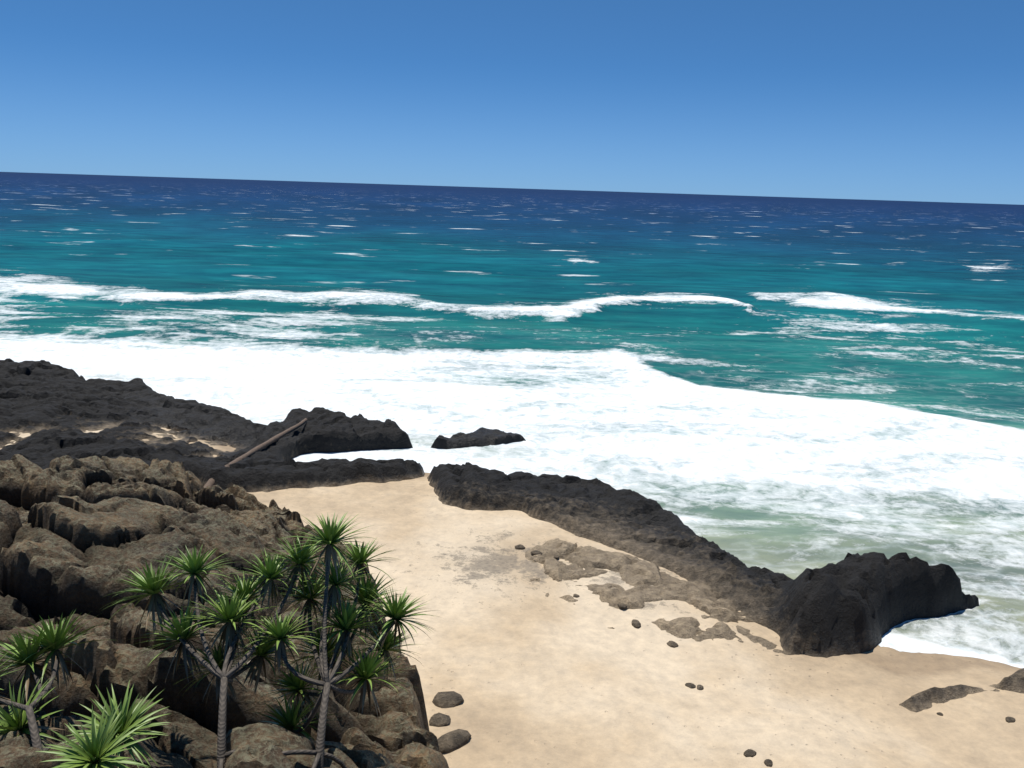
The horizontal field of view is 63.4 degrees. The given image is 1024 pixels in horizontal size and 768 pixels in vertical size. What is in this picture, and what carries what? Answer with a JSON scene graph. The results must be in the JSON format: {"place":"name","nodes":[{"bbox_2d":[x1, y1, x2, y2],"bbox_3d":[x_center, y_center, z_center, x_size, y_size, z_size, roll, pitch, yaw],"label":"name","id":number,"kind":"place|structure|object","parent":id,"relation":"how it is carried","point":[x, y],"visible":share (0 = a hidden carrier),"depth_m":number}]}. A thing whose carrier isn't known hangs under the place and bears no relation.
{"place":"outdoors","nodes":[
{"label":"outdoors","id":0,"kind":"place"},
{"bbox_2d":[0,454,448,767],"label":"cliff","id":1,"kind":"structure","parent":0,"point":[77,535],"depth_m":23.06},
{"bbox_2d":[0,512,441,767],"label":"pandanus","id":2,"kind":"object","parent":1,"relation":"on","point":[109,737],"depth_m":15.08},
{"bbox_2d":[0,172,1023,667],"bbox_3d":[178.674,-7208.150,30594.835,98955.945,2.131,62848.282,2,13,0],"label":"ocean","id":3,"kind":"structure","parent":0,"point":[792,388],"depth_m":126.36},
{"bbox_2d":[0,0,1023,204],"label":"sky","id":4,"kind":"structure","parent":0,"point":[893,100]},
{"bbox_2d":[1,428,1023,767],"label":"sand","id":5,"kind":"structure","parent":0,"point":[519,662],"depth_m":36.99},
{"bbox_2d":[0,358,1023,712],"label":"rocks","id":6,"kind":"object","parent":5,"relation":"on","point":[848,604],"visible":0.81,"depth_m":56.34},
{"bbox_2d":[204,418,306,487],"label":"driftwood log","id":7,"kind":"object","parent":6,"relation":"on","point":[210,482],"visible":0.48,"depth_m":65.12},
{"bbox_2d":[429,544,1015,766],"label":"stones","id":8,"kind":"object","parent":5,"relation":"on","point":[451,741],"visible":0.98,"depth_m":31.55}
]}

